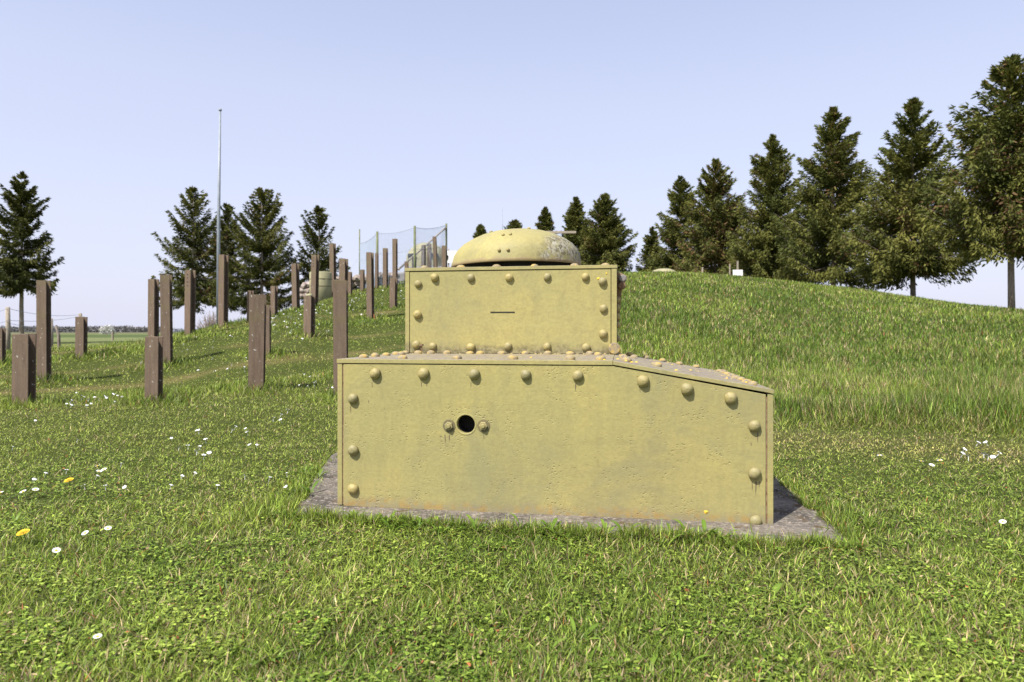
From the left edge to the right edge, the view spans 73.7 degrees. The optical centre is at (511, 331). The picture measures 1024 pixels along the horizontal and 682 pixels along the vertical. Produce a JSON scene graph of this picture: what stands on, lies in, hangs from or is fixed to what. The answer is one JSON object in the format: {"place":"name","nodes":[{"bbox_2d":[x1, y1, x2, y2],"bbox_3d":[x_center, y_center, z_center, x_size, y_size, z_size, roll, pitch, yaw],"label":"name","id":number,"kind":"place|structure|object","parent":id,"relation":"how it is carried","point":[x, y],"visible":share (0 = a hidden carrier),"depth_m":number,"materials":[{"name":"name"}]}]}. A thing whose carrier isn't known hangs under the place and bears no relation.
{"place":"outdoors","nodes":[
{"label":"outdoors","id":0,"kind":"place"},
{"bbox_2d":[0,270,1023,681],"bbox_3d":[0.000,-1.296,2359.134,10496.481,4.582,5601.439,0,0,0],"label":"ground","id":1,"kind":"structure","parent":0,"point":[68,338],"depth_m":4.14,"materials":[{"name":"green plant"}]},
{"bbox_2d":[0,328,5,363],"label":"rail post","id":2,"kind":"object","parent":1,"relation":"on","point":[2,342],"visible":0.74,"depth_m":11.62,"materials":[{"name":"wood"}]},
{"bbox_2d":[16,529,29,540],"bbox_3d":[-1.917,0.815,2.689,0.046,0.072,0.046,-9,14,0],"label":"dandelion","id":3,"kind":"object","parent":1,"relation":"on","point":[24,530],"visible":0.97,"depth_m":2.69,"materials":[{"name":"yellow plant"}]},
{"bbox_2d":[12,334,36,406],"bbox_3d":[-5.374,0.595,7.518,0.180,1.148,0.151,0,0,-4],"label":"rail post","id":4,"kind":"object","parent":1,"relation":"on","point":[23,366],"visible":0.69,"depth_m":7.45,"materials":[{"name":"wood"}]},
{"bbox_2d":[0,171,64,333],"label":"spruce tree","id":5,"kind":"object","parent":1,"relation":"on","point":[16,277],"visible":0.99,"depth_m":49.54,"materials":[{"name":"green plant"}]},
{"bbox_2d":[1,307,81,351],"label":"wire fence","id":6,"kind":"object","parent":1,"relation":"on","point":[7,321],"visible":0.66,"depth_m":14.19,"materials":[{"name":"grey wood"}]},
{"bbox_2d":[36,280,51,381],"bbox_3d":[-6.889,0.160,10.046,0.156,1.835,0.125,1,0,-3],"label":"rail post","id":7,"kind":"object","parent":1,"relation":"on","point":[43,320],"visible":0.72,"depth_m":9.99,"materials":[{"name":"wood"}]},
{"bbox_2d":[52,547,60,558],"bbox_3d":[-1.680,0.824,2.514,0.027,0.055,0.027,12,22,-21],"label":"daisy","id":8,"kind":"object","parent":1,"relation":"on","point":[55,550],"visible":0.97,"depth_m":2.51,"materials":[{"name":"white plant"}]},
{"bbox_2d":[55,325,60,348],"bbox_3d":[-11.971,0.331,18.001,0.162,1.008,0.078,0,0,0],"label":"old stake","id":9,"kind":"object","parent":1,"relation":"on","point":[58,338],"visible":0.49,"depth_m":17.97,"materials":[{"name":"grey wood"}]},
{"bbox_2d":[75,317,87,357],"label":"rail post","id":10,"kind":"object","parent":1,"relation":"on","point":[81,335],"visible":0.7,"depth_m":12.56,"materials":[{"name":"wood"}]},
{"bbox_2d":[0,325,174,331],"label":"distant wood","id":11,"kind":"object","parent":1,"relation":"on","point":[126,328],"visible":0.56,"depth_m":892.14,"materials":[{"name":"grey plant"}]},
{"bbox_2d":[93,634,101,646],"bbox_3d":[-1.101,0.828,1.814,0.022,0.044,0.022,1,11,-19],"label":"daisy","id":12,"kind":"object","parent":1,"relation":"on","point":[96,636],"visible":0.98,"depth_m":1.81,"materials":[{"name":"white plant"}]},
{"bbox_2d":[13,327,199,331],"bbox_3d":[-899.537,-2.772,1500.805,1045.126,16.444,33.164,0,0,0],"label":"distant hedge","id":13,"kind":"object","parent":1,"relation":"on","point":[178,329],"visible":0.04,"depth_m":1494.55,"materials":[{"name":"green plant"}]},
{"bbox_2d":[99,325,114,333],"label":"flowering bush","id":14,"kind":"object","parent":1,"relation":"on","point":[108,329],"visible":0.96,"depth_m":219.34,"materials":[{"name":"white plant"}]},
{"bbox_2d":[144,336,162,403],"bbox_3d":[-4.024,0.604,7.667,0.145,1.100,0.131,0,-1,-4],"label":"rail post","id":15,"kind":"object","parent":1,"relation":"on","point":[153,365],"visible":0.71,"depth_m":7.61,"materials":[{"name":"wood"}]},
{"bbox_2d":[148,279,158,336],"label":"rail post","id":16,"kind":"object","parent":1,"relation":"on","point":[153,307],"visible":0.6,"depth_m":13.15,"materials":[{"name":"wood"}]},
{"bbox_2d":[160,274,172,364],"bbox_3d":[-5.883,-0.031,11.629,0.163,1.882,0.139,0,0,-8],"label":"rail post","id":17,"kind":"object","parent":1,"relation":"on","point":[166,319],"visible":0.69,"depth_m":11.57,"materials":[{"name":"wood"}]},
{"bbox_2d":[184,270,195,334],"bbox_3d":[-6.980,-0.456,14.797,0.165,1.759,0.150,1,0,22],"label":"rail post","id":18,"kind":"object","parent":1,"relation":"on","point":[190,302],"visible":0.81,"depth_m":14.75,"materials":[{"name":"wood"}]},
{"bbox_2d":[151,185,239,313],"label":"spruce tree","id":19,"kind":"object","parent":1,"relation":"on","point":[201,253],"visible":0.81,"depth_m":55.57,"materials":[{"name":"green plant"}]},
{"bbox_2d":[195,310,215,328],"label":"bare shrub","id":20,"kind":"object","parent":1,"relation":"on","point":[211,321],"visible":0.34,"depth_m":47.83,"materials":[{"name":"white plant"}]},
{"bbox_2d":[216,108,221,322],"bbox_3d":[-9.011,-3.174,20.996,0.170,7.372,0.124,0,0,0],"label":"flagpole","id":21,"kind":"object","parent":1,"relation":"on","point":[218,195],"visible":0.8,"depth_m":20.96,"materials":[{"name":"metal"}]},
{"bbox_2d":[218,254,228,327],"bbox_3d":[-6.793,-0.777,16.064,0.168,2.066,0.151,0,0,22],"label":"rail post","id":22,"kind":"object","parent":1,"relation":"on","point":[223,279],"visible":0.76,"depth_m":16.02,"materials":[{"name":"wood"}]},
{"bbox_2d":[198,202,253,312],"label":"spruce tree","id":23,"kind":"object","parent":1,"relation":"on","point":[229,245],"visible":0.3,"depth_m":62.38,"materials":[{"name":"green plant"}]},
{"bbox_2d":[247,290,253,322],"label":"rail post","id":24,"kind":"object","parent":1,"relation":"on","point":[249,292],"visible":0.29,"depth_m":16.46,"materials":[{"name":"wood"}]},
{"bbox_2d":[248,294,265,392],"bbox_3d":[-3.345,0.326,8.957,0.196,1.629,0.172,1,0,-12],"label":"rail post","id":25,"kind":"object","parent":1,"relation":"on","point":[257,341],"visible":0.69,"depth_m":8.88,"materials":[{"name":"wood"}]},
{"bbox_2d":[211,187,305,314],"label":"spruce tree","id":26,"kind":"object","parent":1,"relation":"on","point":[267,244],"visible":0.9,"depth_m":56.47,"materials":[{"name":"green plant"}]},
{"bbox_2d":[266,305,270,354],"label":"rail post","id":27,"kind":"object","parent":1,"relation":"on","point":[268,326],"visible":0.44,"depth_m":12.08,"materials":[{"name":"wood"}]},
{"bbox_2d":[270,286,277,316],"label":"rail post","id":28,"kind":"object","parent":1,"relation":"on","point":[274,298],"visible":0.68,"depth_m":17.69,"materials":[{"name":"wood"}]},
{"bbox_2d":[291,263,299,309],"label":"rail post","id":29,"kind":"object","parent":1,"relation":"on","point":[295,285],"visible":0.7,"depth_m":18.49,"materials":[{"name":"wood"}]},
{"bbox_2d":[303,293,314,336],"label":"rail post","id":30,"kind":"object","parent":1,"relation":"on","point":[309,316],"visible":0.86,"depth_m":14.38,"materials":[{"name":"wood"}]},
{"bbox_2d":[311,255,318,305],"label":"rail post","id":31,"kind":"object","parent":1,"relation":"on","point":[315,276],"visible":0.74,"depth_m":19.90,"materials":[{"name":"wood"}]},
{"bbox_2d":[285,205,350,307],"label":"spruce tree","id":32,"kind":"object","parent":1,"relation":"on","point":[315,240],"visible":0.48,"depth_m":59.55,"materials":[{"name":"green plant"}]},
{"bbox_2d":[309,271,331,301],"bbox_3d":[-6.842,-1.340,24.400,0.790,1.569,0.790,0,0,0],"label":"concrete drum","id":33,"kind":"object","parent":1,"relation":"on","point":[325,285],"visible":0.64,"depth_m":24.11,"materials":[{"name":"beige paint"}]},
{"bbox_2d":[329,243,335,296],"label":"rail post","id":34,"kind":"object","parent":1,"relation":"on","point":[332,257],"visible":0.57,"depth_m":25.14,"materials":[{"name":"wood"}]},
{"bbox_2d":[333,280,347,398],"bbox_3d":[-2.077,0.273,8.281,0.158,1.795,0.143,0,0,-6],"label":"rail post","id":35,"kind":"object","parent":1,"relation":"on","point":[340,319],"visible":0.53,"depth_m":8.21,"materials":[{"name":"wood"}]},
{"bbox_2d":[339,258,347,280],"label":"rail post","id":36,"kind":"object","parent":1,"relation":"on","point":[343,268],"visible":0.35,"depth_m":19.44,"materials":[{"name":"wood"}]},
{"bbox_2d":[348,272,351,295],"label":"rail post","id":37,"kind":"object","parent":1,"relation":"on","point":[350,282],"visible":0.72,"depth_m":23.42,"materials":[{"name":"wood"}]},
{"bbox_2d":[360,270,364,290],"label":"rail post","id":38,"kind":"object","parent":1,"relation":"on","point":[362,279],"visible":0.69,"depth_m":25.52,"materials":[{"name":"wood"}]},
{"bbox_2d":[366,252,373,317],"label":"rail post","id":39,"kind":"object","parent":1,"relation":"on","point":[370,280],"visible":0.69,"depth_m":18.05,"materials":[{"name":"wood"}]},
{"bbox_2d":[375,253,378,288],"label":"rail post","id":40,"kind":"object","parent":1,"relation":"on","point":[376,268],"visible":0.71,"depth_m":26.21,"materials":[{"name":"wood"}]},
{"bbox_2d":[383,248,387,287],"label":"rail post","id":41,"kind":"object","parent":1,"relation":"on","point":[385,266],"visible":0.78,"depth_m":26.19,"materials":[{"name":"wood"}]},
{"bbox_2d":[390,277,396,307],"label":"rail post","id":42,"kind":"object","parent":1,"relation":"on","point":[393,290],"visible":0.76,"depth_m":20.17,"materials":[{"name":"wood"}]},
{"bbox_2d":[392,239,397,289],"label":"rail post","id":43,"kind":"object","parent":1,"relation":"on","point":[395,258],"visible":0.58,"depth_m":24.44,"materials":[{"name":"wood"}]},
{"bbox_2d":[348,223,446,287],"bbox_3d":[-4.893,-3.009,28.300,4.140,3.418,3.090,0,0,0],"label":"netting fence","id":44,"kind":"object","parent":1,"relation":"on","point":[373,244],"visible":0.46,"depth_m":27.79,"materials":[{"name":"fabric"}]},
{"bbox_2d":[404,261,408,283],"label":"rail post","id":45,"kind":"object","parent":1,"relation":"on","point":[406,264],"visible":0.32,"depth_m":26.95,"materials":[{"name":"wood"}]},
{"bbox_2d":[398,266,441,280],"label":"bunker roof","id":46,"kind":"structure","parent":1,"relation":"on","point":[401,276],"depth_m":30.40,"materials":[{"name":"grey concrete"}]},
{"bbox_2d":[421,245,425,265],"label":"rail post","id":47,"kind":"object","parent":1,"relation":"on","point":[423,252],"visible":0.46,"depth_m":27.94,"materials":[{"name":"wood"}]},
{"bbox_2d":[407,242,448,265],"bbox_3d":[-4.098,-3.296,32.986,2.052,2.016,2.027,0,0,0],"label":"observation cupola","id":48,"kind":"object","parent":1,"relation":"on","point":[418,256],"visible":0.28,"depth_m":32.29,"materials":[{"name":"beige paint"}]},
{"bbox_2d":[427,244,430,267],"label":"rail post","id":49,"kind":"object","parent":1,"relation":"on","point":[429,255],"visible":0.24,"depth_m":28.92,"materials":[{"name":"wood"}]},
{"bbox_2d":[432,236,437,266],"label":"rail post","id":50,"kind":"object","parent":1,"relation":"on","point":[435,251],"visible":0.46,"depth_m":27.95,"materials":[{"name":"wood"}]},
{"bbox_2d":[442,246,446,266],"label":"rail post","id":51,"kind":"object","parent":1,"relation":"on","point":[444,256],"visible":0.46,"depth_m":27.94,"materials":[{"name":"wood"}]},
{"bbox_2d":[447,249,456,266],"bbox_3d":[-2.578,-2.918,34.030,1.330,2.400,0.100,0,0,0],"label":"white panel","id":52,"kind":"object","parent":1,"relation":"on","point":[450,254],"visible":0.08,"depth_m":33.98,"materials":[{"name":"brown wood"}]},
{"bbox_2d":[472,223,486,237],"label":"spruce tree","id":53,"kind":"object","parent":1,"relation":"on","point":[480,229],"visible":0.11,"depth_m":94.69,"materials":[{"name":"green plant"}]},
{"bbox_2d":[503,219,522,228],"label":"spruce tree","id":54,"kind":"object","parent":1,"relation":"on","point":[514,223],"visible":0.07,"depth_m":91.60,"materials":[{"name":"green plant"}]},
{"bbox_2d":[535,206,557,234],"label":"spruce tree","id":55,"kind":"object","parent":1,"relation":"on","point":[546,222],"visible":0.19,"depth_m":89.58,"materials":[{"name":"green plant"}]},
{"bbox_2d":[547,231,575,233],"bbox_3d":[2.083,-3.725,34.000,2.220,2.559,0.120,0,0,0],"label":"crossbeam frame","id":56,"kind":"object","parent":1,"relation":"on","point":[564,232],"visible":0.25,"depth_m":33.94,"materials":[{"name":"grey wood"}]},
{"bbox_2d":[296,452,841,543],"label":"concrete slab","id":57,"kind":"structure","parent":1,"relation":"on","point":[788,504],"depth_m":3.09,"materials":[{"name":"grey concrete"}]},
{"bbox_2d":[337,227,773,524],"bbox_3d":[0.291,0.087,4.024,2.004,1.530,1.883,0,0,9],"label":"armoured turret","id":58,"kind":"object","parent":57,"relation":"on","point":[510,378],"visible":1,"depth_m":3.18,"materials":[{"name":"paint"}]},
{"bbox_2d":[291,475,832,538],"bbox_3d":[0.150,0.833,3.429,2.588,0.008,1.073,0,0,11],"label":"loose grit","id":59,"kind":"object","parent":57,"relation":"on","point":[786,522],"visible":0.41,"depth_m":3.07,"materials":[{"name":"gravel"}]},
{"bbox_2d":[561,196,588,257],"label":"spruce tree","id":60,"kind":"object","parent":1,"relation":"on","point":[572,218],"visible":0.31,"depth_m":87.27,"materials":[{"name":"green plant"}]},
{"bbox_2d":[578,193,638,271],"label":"spruce tree","id":61,"kind":"object","parent":1,"relation":"on","point":[603,240],"visible":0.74,"depth_m":82.96,"materials":[{"name":"green plant"}]},
{"bbox_2d":[635,226,659,271],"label":"spruce tree","id":62,"kind":"object","parent":1,"relation":"on","point":[649,241],"visible":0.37,"depth_m":83.57,"materials":[{"name":"green plant"}]},
{"bbox_2d":[653,268,674,271],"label":"steel cupola","id":63,"kind":"object","parent":1,"relation":"on","point":[664,269],"visible":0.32,"depth_m":41.91,"materials":[{"name":"beige paint"}]},
{"bbox_2d":[644,175,712,271],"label":"spruce tree","id":64,"kind":"object","parent":1,"relation":"on","point":[670,233],"visible":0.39,"depth_m":77.23,"materials":[{"name":"green plant"}]},
{"bbox_2d":[672,157,752,274],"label":"spruce tree","id":65,"kind":"object","parent":1,"relation":"on","point":[716,220],"visible":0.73,"depth_m":68.94,"materials":[{"name":"green plant"}]},
{"bbox_2d":[733,261,742,275],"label":"sign","id":66,"kind":"object","parent":1,"relation":"on","point":[737,272],"visible":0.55,"depth_m":43.94,"materials":[{"name":"white wood"}]},
{"bbox_2d":[725,133,815,281],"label":"spruce tree","id":67,"kind":"object","parent":1,"relation":"on","point":[759,258],"visible":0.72,"depth_m":58.97,"materials":[{"name":"green plant"}]},
{"bbox_2d":[770,106,890,290],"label":"spruce tree","id":68,"kind":"object","parent":1,"relation":"on","point":[823,214],"visible":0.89,"depth_m":52.23,"materials":[{"name":"green plant"}]},
{"bbox_2d":[834,96,979,296],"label":"spruce tree","id":69,"kind":"object","parent":1,"relation":"on","point":[894,260],"visible":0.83,"depth_m":42.28,"materials":[{"name":"green plant"}]},
{"bbox_2d":[912,53,1023,308],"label":"spruce tree","id":70,"kind":"object","parent":1,"relation":"on","point":[986,221],"visible":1,"depth_m":35.07,"materials":[{"name":"green plant"}]},
{"bbox_2d":[0,0,1023,331],"label":"sky","id":71,"kind":"structure","parent":0,"point":[384,116],"materials":[{"name":"blue"}]},
{"bbox_3d":[-6.464,-2.045,28.911,0.342,0.292,0.474,0,0,23],"label":"rubble stone","id":72,"kind":"object","parent":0,"visible":0},
{"bbox_2d":[353,275,359,281],"bbox_3d":[-6.490,-2.237,28.718,0.366,0.316,0.490,0,0,-9],"label":"rubble stone","id":73,"kind":"object","parent":72,"relation":"on","point":[355,277],"visible":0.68,"depth_m":28.56,"materials":[{"name":"white stone"}]},
{"bbox_3d":[-7.611,-1.306,25.210,0.351,0.263,0.311,0,0,-6],"label":"rubble stone","id":74,"kind":"object","parent":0,"visible":0},
{"bbox_3d":[-7.533,-1.493,25.197,0.356,0.268,0.288,0,0,9],"label":"rubble stone","id":75,"kind":"object","parent":74,"relation":"on","visible":0},
{"bbox_2d":[301,282,307,288],"bbox_3d":[-7.640,-1.693,25.214,0.276,0.273,0.338,0,0,36],"label":"rubble stone","id":76,"kind":"object","parent":75,"relation":"on","point":[303,285],"visible":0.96,"depth_m":25.08,"materials":[{"name":"white stone"}]}
]}

